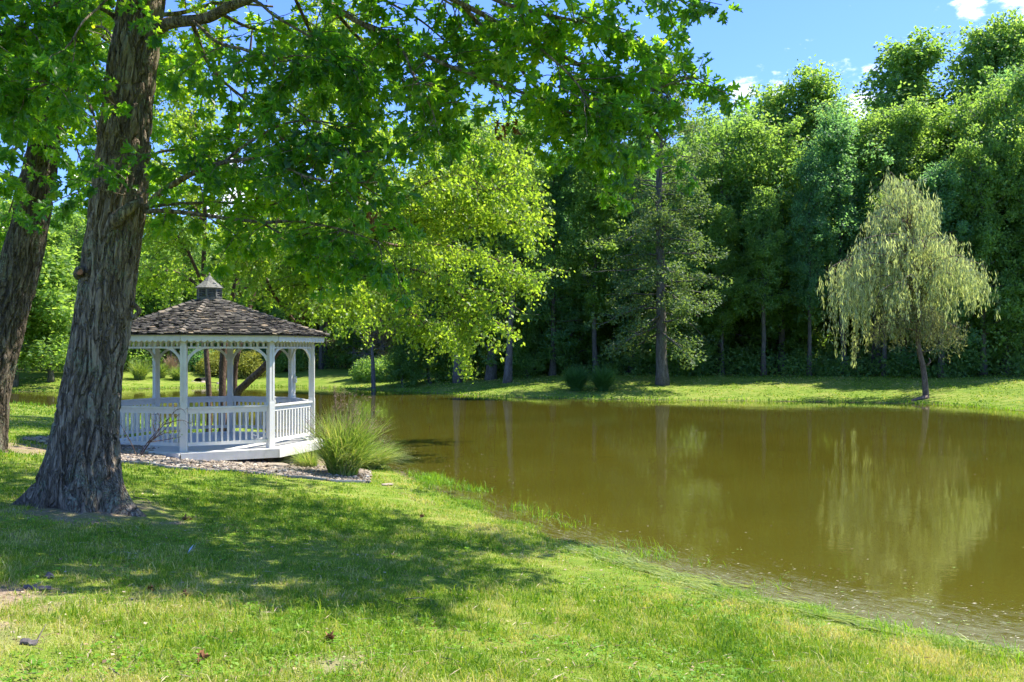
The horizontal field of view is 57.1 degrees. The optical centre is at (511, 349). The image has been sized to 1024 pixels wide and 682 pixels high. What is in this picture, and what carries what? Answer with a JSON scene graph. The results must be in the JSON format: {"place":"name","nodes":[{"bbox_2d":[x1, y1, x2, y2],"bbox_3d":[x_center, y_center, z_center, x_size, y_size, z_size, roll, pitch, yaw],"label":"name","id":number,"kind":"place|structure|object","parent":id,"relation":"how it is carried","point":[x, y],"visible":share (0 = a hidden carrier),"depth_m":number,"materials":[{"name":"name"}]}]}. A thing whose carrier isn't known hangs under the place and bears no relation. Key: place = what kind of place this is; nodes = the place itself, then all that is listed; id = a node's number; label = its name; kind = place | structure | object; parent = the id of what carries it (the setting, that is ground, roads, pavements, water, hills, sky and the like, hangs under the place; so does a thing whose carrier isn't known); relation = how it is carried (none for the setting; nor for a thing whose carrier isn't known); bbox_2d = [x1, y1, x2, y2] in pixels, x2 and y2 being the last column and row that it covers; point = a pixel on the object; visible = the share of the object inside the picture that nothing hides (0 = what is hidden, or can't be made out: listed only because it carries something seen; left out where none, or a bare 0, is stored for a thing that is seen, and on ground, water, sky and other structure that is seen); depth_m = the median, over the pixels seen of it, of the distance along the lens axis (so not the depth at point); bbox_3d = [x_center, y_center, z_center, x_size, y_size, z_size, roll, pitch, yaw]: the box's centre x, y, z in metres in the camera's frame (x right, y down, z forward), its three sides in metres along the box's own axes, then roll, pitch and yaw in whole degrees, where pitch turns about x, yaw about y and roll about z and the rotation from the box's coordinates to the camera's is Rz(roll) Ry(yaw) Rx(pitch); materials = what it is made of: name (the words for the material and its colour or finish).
{"place":"outdoors","nodes":[
{"label":"outdoors","id":0,"kind":"place"},
{"bbox_2d":[123,356,152,378],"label":"pampas grass","id":1,"kind":"object","parent":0,"point":[140,372],"depth_m":65.73,"materials":[{"name":"green plant"}]},
{"bbox_2d":[147,362,171,377],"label":"pampas grass","id":2,"kind":"object","parent":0,"point":[163,370],"depth_m":67.38,"materials":[{"name":"green plant"}]},
{"bbox_2d":[163,354,179,373],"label":"pampas grass","id":3,"kind":"object","parent":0,"point":[172,362],"depth_m":69.78,"materials":[{"name":"beige plant"}]},
{"bbox_2d":[162,366,191,379],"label":"pampas grass","id":4,"kind":"object","parent":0,"point":[174,375],"depth_m":66.71,"materials":[{"name":"green plant"}]},
{"bbox_2d":[22,436,372,482],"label":"gravel","id":5,"kind":"structure","parent":0,"point":[247,465],"depth_m":17.73,"materials":[{"name":"grey gravel"}]},
{"bbox_2d":[120,401,195,455],"bbox_3d":[-6.563,1.478,17.445,1.526,1.074,0.414,0,0,5],"label":"bare shrub","id":6,"kind":"object","parent":5,"relation":"on","point":[151,440],"visible":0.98,"depth_m":17.43,"materials":[{"name":"plant"}]},
{"bbox_2d":[361,434,419,468],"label":"ornamental grass","id":7,"kind":"object","parent":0,"point":[378,463],"depth_m":20.02,"materials":[{"name":"green plant"}]},
{"bbox_2d":[0,308,1023,681],"bbox_3d":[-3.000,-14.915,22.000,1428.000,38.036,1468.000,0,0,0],"label":"ground","id":8,"kind":"structure","parent":0,"point":[334,376],"depth_m":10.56,"materials":[{"name":"green plant"}]},
{"bbox_2d":[0,197,53,327],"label":"forest tree","id":9,"kind":"object","parent":8,"relation":"on","point":[2,230],"visible":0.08,"depth_m":58.63,"materials":[{"name":"green plant"}]},
{"bbox_2d":[19,638,37,645],"bbox_3d":[-3.000,1.813,5.846,0.100,0.046,0.054,0,0,-6],"label":"bark piece","id":10,"kind":"object","parent":8,"relation":"on","point":[29,642],"visible":0.99,"depth_m":5.83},
{"bbox_2d":[0,191,80,386],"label":"forest tree","id":11,"kind":"object","parent":8,"relation":"on","point":[58,351],"visible":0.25,"depth_m":59.52,"materials":[{"name":"green plant"}]},
{"bbox_2d":[26,222,78,382],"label":"forest tree","id":12,"kind":"object","parent":8,"relation":"on","point":[60,237],"visible":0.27,"depth_m":61.82,"materials":[{"name":"green plant"}]},
{"bbox_2d":[45,199,139,371],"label":"forest tree","id":13,"kind":"object","parent":8,"relation":"on","point":[76,236],"visible":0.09,"depth_m":64.99,"materials":[{"name":"green plant"}]},
{"bbox_2d":[0,0,272,452],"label":"oak tree","id":14,"kind":"object","parent":8,"relation":"on","point":[22,251],"visible":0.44,"depth_m":16.15,"materials":[{"name":"green plant"}]},
{"bbox_2d":[124,243,169,369],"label":"forest tree","id":15,"kind":"object","parent":8,"relation":"on","point":[133,354],"visible":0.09,"depth_m":71.31,"materials":[{"name":"green plant"}]},
{"bbox_2d":[142,228,167,304],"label":"forest tree","id":16,"kind":"object","parent":8,"relation":"on","point":[153,251],"visible":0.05,"depth_m":77.97,"materials":[{"name":"green plant"}]},
{"bbox_2d":[141,248,185,358],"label":"forest tree","id":17,"kind":"object","parent":8,"relation":"on","point":[162,304],"visible":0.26,"depth_m":72.23,"materials":[{"name":"green plant"}]},
{"bbox_2d":[154,225,214,359],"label":"forest tree","id":18,"kind":"object","parent":8,"relation":"on","point":[187,263],"visible":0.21,"depth_m":74.66,"materials":[{"name":"green plant"}]},
{"bbox_2d":[177,343,214,370],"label":"bush","id":19,"kind":"object","parent":8,"relation":"on","point":[197,356],"visible":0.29,"depth_m":72.38,"materials":[{"name":"green plant"}]},
{"bbox_2d":[206,242,226,266],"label":"forest tree","id":20,"kind":"object","parent":8,"relation":"on","point":[213,258],"visible":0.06,"depth_m":77.10,"materials":[{"name":"green plant"}]},
{"bbox_2d":[192,346,242,376],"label":"bush","id":21,"kind":"object","parent":8,"relation":"on","point":[214,356],"visible":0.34,"depth_m":70.26,"materials":[{"name":"green plant"}]},
{"bbox_2d":[195,263,249,355],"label":"forest tree","id":22,"kind":"object","parent":8,"relation":"on","point":[230,287],"visible":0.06,"depth_m":74.62,"materials":[{"name":"green plant"}]},
{"bbox_2d":[119,272,329,461],"bbox_3d":[-6.516,0.484,20.268,4.782,4.325,4.782,0,0,17],"label":"gazebo","id":23,"kind":"object","parent":8,"relation":"on","point":[180,330],"visible":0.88,"depth_m":18.89,"materials":[{"name":"white paint"}]},
{"bbox_2d":[226,350,265,378],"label":"bush","id":24,"kind":"object","parent":8,"relation":"on","point":[248,365],"visible":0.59,"depth_m":69.97,"materials":[{"name":"green plant"}]},
{"bbox_2d":[121,461,370,482],"bbox_3d":[-4.762,2.242,16.833,4.480,0.614,0.386,0,0,-15],"label":"lawn edging","id":25,"kind":"object","parent":8,"relation":"on","point":[256,472],"visible":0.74,"depth_m":16.91,"materials":[{"name":"stone"}]},
{"bbox_2d":[244,223,309,350],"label":"forest tree","id":26,"kind":"object","parent":8,"relation":"on","point":[276,311],"visible":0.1,"depth_m":75.82,"materials":[{"name":"green plant"}]},
{"bbox_2d":[260,349,308,372],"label":"bush","id":27,"kind":"object","parent":8,"relation":"on","point":[281,362],"visible":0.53,"depth_m":73.50,"materials":[{"name":"green plant"}]},
{"bbox_2d":[278,443,323,466],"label":"ornamental grass","id":28,"kind":"object","parent":8,"relation":"on","point":[304,461],"depth_m":19.06,"materials":[{"name":"green plant"}]},
{"bbox_2d":[294,213,333,368],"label":"forest tree","id":29,"kind":"object","parent":8,"relation":"on","point":[320,359],"visible":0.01,"depth_m":75.77,"materials":[{"name":"plant"}]},
{"bbox_2d":[301,198,340,366],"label":"forest tree","id":30,"kind":"object","parent":8,"relation":"on","point":[324,326],"visible":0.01,"depth_m":78.54,"materials":[{"name":"plant"}]},
{"bbox_2d":[73,0,574,431],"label":"birch tree","id":31,"kind":"object","parent":8,"relation":"on","point":[262,274],"visible":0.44,"depth_m":23.93,"materials":[{"name":"green plant"}]},
{"bbox_2d":[292,385,402,476],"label":"ornamental grass","id":32,"kind":"object","parent":8,"relation":"on","point":[344,453],"depth_m":18.03,"materials":[{"name":"green plant"}]},
{"bbox_2d":[322,194,396,368],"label":"forest tree","id":33,"kind":"object","parent":8,"relation":"on","point":[354,337],"visible":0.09,"depth_m":74.47,"materials":[{"name":"green plant"}]},
{"bbox_2d":[347,307,396,389],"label":"tree","id":34,"kind":"object","parent":8,"relation":"on","point":[373,378],"visible":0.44,"depth_m":59.89,"materials":[{"name":"green plant"}]},
{"bbox_2d":[0,0,750,516],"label":"oak tree","id":35,"kind":"object","parent":8,"relation":"on","point":[588,120],"visible":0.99,"depth_m":10.55,"materials":[{"name":"green plant"}]},
{"bbox_2d":[348,352,409,381],"bbox_3d":[-9.212,1.361,65.923,4.689,2.354,4.498,0,0,0],"label":"bush","id":36,"kind":"object","parent":8,"relation":"on","point":[359,373],"visible":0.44,"depth_m":65.00,"materials":[{"name":"green plant"}]},
{"bbox_2d":[353,206,410,357],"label":"forest tree","id":37,"kind":"object","parent":8,"relation":"on","point":[394,241],"visible":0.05,"depth_m":73.69,"materials":[{"name":"green plant"}]},
{"bbox_2d":[377,188,419,341],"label":"forest tree","id":38,"kind":"object","parent":8,"relation":"on","point":[398,235],"visible":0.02,"depth_m":74.84,"materials":[{"name":"green plant"}]},
{"bbox_2d":[370,311,428,387],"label":"forest tree","id":39,"kind":"object","parent":8,"relation":"on","point":[400,355],"visible":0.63,"depth_m":60.23,"materials":[{"name":"green plant"}]},
{"bbox_2d":[389,164,433,203],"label":"forest tree","id":40,"kind":"object","parent":8,"relation":"on","point":[406,166],"visible":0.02,"depth_m":96.15,"materials":[{"name":"green plant"}]},
{"bbox_2d":[389,233,439,319],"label":"forest tree","id":41,"kind":"object","parent":8,"relation":"on","point":[410,264],"visible":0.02,"depth_m":72.69,"materials":[{"name":"green plant"}]},
{"bbox_2d":[384,271,454,385],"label":"forest tree","id":42,"kind":"object","parent":8,"relation":"on","point":[437,367],"visible":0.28,"depth_m":61.39,"materials":[{"name":"green plant"}]},
{"bbox_2d":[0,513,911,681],"bbox_3d":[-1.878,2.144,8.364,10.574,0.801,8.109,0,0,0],"label":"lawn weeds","id":43,"kind":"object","parent":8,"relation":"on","point":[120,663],"visible":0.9,"depth_m":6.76,"materials":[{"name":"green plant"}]},
{"bbox_2d":[414,118,498,382],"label":"forest tree","id":44,"kind":"object","parent":8,"relation":"on","point":[455,377],"visible":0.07,"depth_m":60.03,"materials":[{"name":"green plant"}]},
{"bbox_2d":[422,95,492,378],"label":"forest tree","id":45,"kind":"object","parent":8,"relation":"on","point":[462,376],"visible":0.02,"depth_m":62.03,"materials":[{"name":"green plant"}]},
{"bbox_2d":[448,292,505,378],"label":"forest tree","id":46,"kind":"object","parent":8,"relation":"on","point":[481,370],"visible":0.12,"depth_m":62.32,"materials":[{"name":"green plant"}]},
{"bbox_2d":[422,99,561,379],"bbox_3d":[-0.970,-6.884,61.047,9.908,18.912,8.854,0,0,36],"label":"forest tree","id":47,"kind":"object","parent":8,"relation":"on","point":[491,365],"visible":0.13,"depth_m":59.65,"materials":[{"name":"green plant"}]},
{"bbox_2d":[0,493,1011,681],"bbox_3d":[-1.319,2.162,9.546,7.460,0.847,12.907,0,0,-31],"label":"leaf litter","id":48,"kind":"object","parent":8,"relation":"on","point":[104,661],"visible":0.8,"depth_m":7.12,"materials":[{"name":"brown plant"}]},
{"bbox_2d":[9,384,1023,664],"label":"shore weeds","id":49,"kind":"object","parent":8,"relation":"on","point":[431,478],"visible":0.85,"depth_m":13.85,"materials":[{"name":"green plant"}]},
{"bbox_2d":[19,310,1023,378],"bbox_3d":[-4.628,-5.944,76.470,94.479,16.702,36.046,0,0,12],"label":"undergrowth","id":50,"kind":"object","parent":8,"relation":"on","point":[830,369],"visible":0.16,"depth_m":57.37,"materials":[{"name":"green plant"}]},
{"bbox_2d":[472,116,570,382],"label":"forest tree","id":51,"kind":"object","parent":8,"relation":"on","point":[540,171],"visible":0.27,"depth_m":57.86,"materials":[{"name":"green plant"}]},
{"bbox_2d":[499,288,547,378],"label":"forest tree","id":52,"kind":"object","parent":8,"relation":"on","point":[527,360],"visible":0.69,"depth_m":60.05,"materials":[{"name":"green plant"}]},
{"bbox_2d":[507,147,594,375],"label":"forest tree","id":53,"kind":"object","parent":8,"relation":"on","point":[555,188],"visible":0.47,"depth_m":60.03,"materials":[{"name":"green plant"}]},
{"bbox_2d":[546,187,588,358],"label":"forest tree","id":54,"kind":"object","parent":8,"relation":"on","point":[567,216],"visible":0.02,"depth_m":67.15,"materials":[{"name":"green plant"}]},
{"bbox_2d":[535,254,604,374],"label":"forest tree","id":55,"kind":"object","parent":8,"relation":"on","point":[579,346],"visible":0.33,"depth_m":61.06,"materials":[{"name":"green plant"}]},
{"bbox_2d":[556,363,591,390],"bbox_3d":[3.557,1.513,52.354,2.307,1.588,2.330,0,0,0],"label":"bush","id":56,"kind":"object","parent":8,"relation":"on","point":[575,380],"visible":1,"depth_m":52.04,"materials":[{"name":"green plant"}]},
{"bbox_2d":[549,139,655,372],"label":"forest tree","id":57,"kind":"object","parent":8,"relation":"on","point":[587,216],"visible":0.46,"depth_m":59.36,"materials":[{"name":"green plant"}]},
{"bbox_2d":[585,364,621,390],"bbox_3d":[5.043,1.509,52.007,2.315,1.561,2.354,0,0,0],"label":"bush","id":58,"kind":"object","parent":8,"relation":"on","point":[602,380],"visible":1,"depth_m":51.68,"materials":[{"name":"green plant"}]},
{"bbox_2d":[581,265,640,371],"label":"forest tree","id":59,"kind":"object","parent":8,"relation":"on","point":[613,328],"visible":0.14,"depth_m":62.45,"materials":[{"name":"green plant"}]},
{"bbox_2d":[578,206,643,364],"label":"forest tree","id":60,"kind":"object","parent":8,"relation":"on","point":[609,271],"visible":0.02,"depth_m":65.04,"materials":[{"name":"green plant"}]},
{"bbox_2d":[589,137,674,372],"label":"forest tree","id":61,"kind":"object","parent":8,"relation":"on","point":[622,268],"visible":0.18,"depth_m":60.49,"materials":[{"name":"green plant"}]},
{"bbox_2d":[621,289,674,373],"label":"forest tree","id":62,"kind":"object","parent":8,"relation":"on","point":[645,348],"visible":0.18,"depth_m":60.04,"materials":[{"name":"green plant"}]},
{"bbox_2d":[579,51,733,385],"bbox_3d":[8.296,-7.170,53.257,8.996,19.350,8.606,0,0,0],"label":"pin oak tree","id":63,"kind":"object","parent":8,"relation":"on","point":[660,219],"visible":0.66,"depth_m":53.23,"materials":[{"name":"green plant"}]},
{"bbox_2d":[627,186,690,291],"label":"forest tree","id":64,"kind":"object","parent":8,"relation":"on","point":[670,221],"visible":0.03,"depth_m":63.72,"materials":[{"name":"green plant"}]},
{"bbox_2d":[621,134,698,287],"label":"forest tree","id":65,"kind":"object","parent":8,"relation":"on","point":[678,145],"visible":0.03,"depth_m":66.58,"materials":[{"name":"green plant"}]},
{"bbox_2d":[636,234,715,376],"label":"forest tree","id":66,"kind":"object","parent":8,"relation":"on","point":[690,265],"visible":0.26,"depth_m":57.86,"materials":[{"name":"green plant"}]},
{"bbox_2d":[668,155,719,369],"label":"forest tree","id":67,"kind":"object","parent":8,"relation":"on","point":[672,207],"visible":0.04,"depth_m":63.74,"materials":[{"name":"green plant"}]},
{"bbox_2d":[669,239,731,371],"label":"forest tree","id":68,"kind":"object","parent":8,"relation":"on","point":[715,336],"depth_m":60.78,"materials":[{"name":"green plant"}]},
{"bbox_2d":[677,106,740,235],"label":"forest tree","id":69,"kind":"object","parent":8,"relation":"on","point":[696,114],"visible":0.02,"depth_m":72.79,"materials":[{"name":"green plant"}]},
{"bbox_2d":[695,202,756,373],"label":"forest tree","id":70,"kind":"object","parent":8,"relation":"on","point":[724,231],"visible":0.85,"depth_m":57.86,"materials":[{"name":"green plant"}]},
{"bbox_2d":[676,101,788,371],"bbox_3d":[13.758,-7.092,60.895,8.471,18.339,9.148,0,0,-28],"label":"forest tree","id":71,"kind":"object","parent":8,"relation":"on","point":[726,167],"visible":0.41,"depth_m":59.95,"materials":[{"name":"green plant"}]},
{"bbox_2d":[714,99,789,344],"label":"forest tree","id":72,"kind":"object","parent":8,"relation":"on","point":[743,200],"visible":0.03,"depth_m":64.95,"materials":[{"name":"green plant"}]},
{"bbox_2d":[724,261,788,370],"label":"forest tree","id":73,"kind":"object","parent":8,"relation":"on","point":[744,331],"visible":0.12,"depth_m":62.40,"materials":[{"name":"green plant"}]},
{"bbox_2d":[736,185,801,375],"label":"forest tree","id":74,"kind":"object","parent":8,"relation":"on","point":[764,216],"visible":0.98,"depth_m":56.75,"materials":[{"name":"green plant"}]},
{"bbox_2d":[724,108,831,371],"bbox_3d":[17.096,-6.552,60.246,7.942,17.193,8.577,0,0,19],"label":"forest tree","id":75,"kind":"object","parent":8,"relation":"on","point":[780,160],"visible":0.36,"depth_m":59.10,"materials":[{"name":"green plant"}]},
{"bbox_2d":[719,80,842,367],"bbox_3d":[17.931,-8.234,63.834,9.056,20.595,7.908,0,0,4],"label":"forest tree","id":76,"kind":"object","parent":8,"relation":"on","point":[779,104],"visible":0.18,"depth_m":63.08,"materials":[{"name":"green plant"}]},
{"bbox_2d":[543,540,1023,660],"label":"grass clippings","id":77,"kind":"object","parent":8,"relation":"on","point":[648,567],"depth_m":9.84,"materials":[{"name":"green plant"}]},
{"bbox_2d":[767,140,841,375],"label":"forest tree","id":78,"kind":"object","parent":8,"relation":"on","point":[809,178],"visible":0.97,"depth_m":56.49,"materials":[{"name":"green plant"}]},
{"bbox_2d":[775,286,836,372],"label":"forest tree","id":79,"kind":"object","parent":8,"relation":"on","point":[815,337],"visible":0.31,"depth_m":59.79,"materials":[{"name":"green plant"}]},
{"bbox_2d":[764,54,866,363],"bbox_3d":[20.535,-8.777,63.489,8.187,21.503,8.847,0,0,10],"label":"forest tree","id":80,"kind":"object","parent":8,"relation":"on","point":[818,85],"visible":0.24,"depth_m":62.71,"materials":[{"name":"green plant"}]},
{"bbox_2d":[812,297,853,369],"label":"forest tree","id":81,"kind":"object","parent":8,"relation":"on","point":[827,319],"visible":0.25,"depth_m":61.12,"materials":[{"name":"green plant"}]},
{"bbox_2d":[798,97,894,373],"bbox_3d":[20.044,-6.749,57.704,5.566,17.468,5.902,-3,1,-21],"label":"forest tree","id":82,"kind":"object","parent":8,"relation":"on","point":[835,143],"visible":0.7,"depth_m":57.17,"materials":[{"name":"green plant"}]},
{"bbox_2d":[834,275,872,370],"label":"forest tree","id":83,"kind":"object","parent":8,"relation":"on","point":[851,329],"visible":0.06,"depth_m":61.98,"materials":[{"name":"green plant"}]},
{"bbox_2d":[825,107,919,372],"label":"forest tree","id":84,"kind":"object","parent":8,"relation":"on","point":[871,129],"visible":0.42,"depth_m":57.95,"materials":[{"name":"green plant"}]},
{"bbox_2d":[849,190,908,375],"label":"forest tree","id":85,"kind":"object","parent":8,"relation":"on","point":[872,210],"visible":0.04,"depth_m":55.66,"materials":[{"name":"green plant"}]},
{"bbox_2d":[859,284,926,369],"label":"forest tree","id":86,"kind":"object","parent":8,"relation":"on","point":[910,339],"visible":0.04,"depth_m":59.83,"materials":[{"name":"green plant"}]},
{"bbox_2d":[816,166,1000,400],"bbox_3d":[19.223,-3.030,45.917,10.330,11.716,6.930,0,0,0],"label":"willow tree","id":87,"kind":"object","parent":8,"relation":"on","point":[900,225],"visible":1,"depth_m":45.68,"materials":[{"name":"green plant"}]},
{"bbox_2d":[861,93,955,370],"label":"forest tree","id":88,"kind":"object","parent":8,"relation":"on","point":[909,123],"visible":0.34,"depth_m":58.05,"materials":[{"name":"green plant"}]},
{"bbox_2d":[851,22,982,332],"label":"forest tree","id":89,"kind":"object","parent":8,"relation":"on","point":[913,81],"visible":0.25,"depth_m":65.48,"materials":[{"name":"green plant"}]},
{"bbox_2d":[890,157,987,377],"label":"forest tree","id":90,"kind":"object","parent":8,"relation":"on","point":[940,180],"visible":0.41,"depth_m":53.60,"materials":[{"name":"green plant"}]},
{"bbox_2d":[909,93,987,369],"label":"forest tree","id":91,"kind":"object","parent":8,"relation":"on","point":[941,132],"visible":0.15,"depth_m":59.52,"materials":[{"name":"green plant"}]},
{"bbox_2d":[909,158,1000,369],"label":"forest tree","id":92,"kind":"object","parent":8,"relation":"on","point":[954,221],"visible":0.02,"depth_m":56.61,"materials":[{"name":"green plant"}]},
{"bbox_2d":[932,10,1023,142],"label":"forest tree","id":93,"kind":"object","parent":8,"relation":"on","point":[964,66],"visible":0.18,"depth_m":66.01,"materials":[{"name":"green plant"}]},
{"bbox_2d":[935,119,1023,375],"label":"forest tree","id":94,"kind":"object","parent":8,"relation":"on","point":[986,246],"visible":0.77,"depth_m":53.53,"materials":[{"name":"green plant"}]},
{"bbox_2d":[937,62,1023,373],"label":"forest tree","id":95,"kind":"object","parent":8,"relation":"on","point":[996,99],"visible":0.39,"depth_m":55.27,"materials":[{"name":"green plant"}]},
{"bbox_2d":[961,290,1019,370],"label":"forest tree","id":96,"kind":"object","parent":8,"relation":"on","point":[992,352],"visible":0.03,"depth_m":59.57,"materials":[{"name":"green plant"}]},
{"bbox_2d":[962,7,1023,135],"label":"forest tree","id":97,"kind":"object","parent":8,"relation":"on","point":[1014,54],"visible":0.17,"depth_m":65.19,"materials":[{"name":"green plant"}]},
{"bbox_2d":[971,65,1023,364],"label":"forest tree","id":98,"kind":"object","parent":8,"relation":"on","point":[999,74],"visible":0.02,"depth_m":58.64,"materials":[{"name":"green plant"}]},
{"bbox_2d":[985,133,1023,368],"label":"forest tree","id":99,"kind":"object","parent":8,"relation":"on","point":[1020,247],"visible":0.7,"depth_m":53.35,"materials":[{"name":"green plant"}]},
{"bbox_2d":[993,81,1023,354],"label":"forest tree","id":100,"kind":"object","parent":8,"relation":"on","point":[1019,106],"visible":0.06,"depth_m":55.81,"materials":[{"name":"green plant"}]},
{"bbox_2d":[0,0,1023,233],"label":"sky","id":101,"kind":"structure","parent":0,"point":[759,44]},
{"bbox_2d":[9,386,1023,651],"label":"water","id":102,"kind":"structure","parent":0,"point":[827,502],"depth_m":18.24,"materials":[{"name":"brown liquid"}]},
{"bbox_2d":[401,412,1022,646],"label":"floating debris","id":103,"kind":"object","parent":102,"relation":"on","point":[865,586],"visible":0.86,"depth_m":9.66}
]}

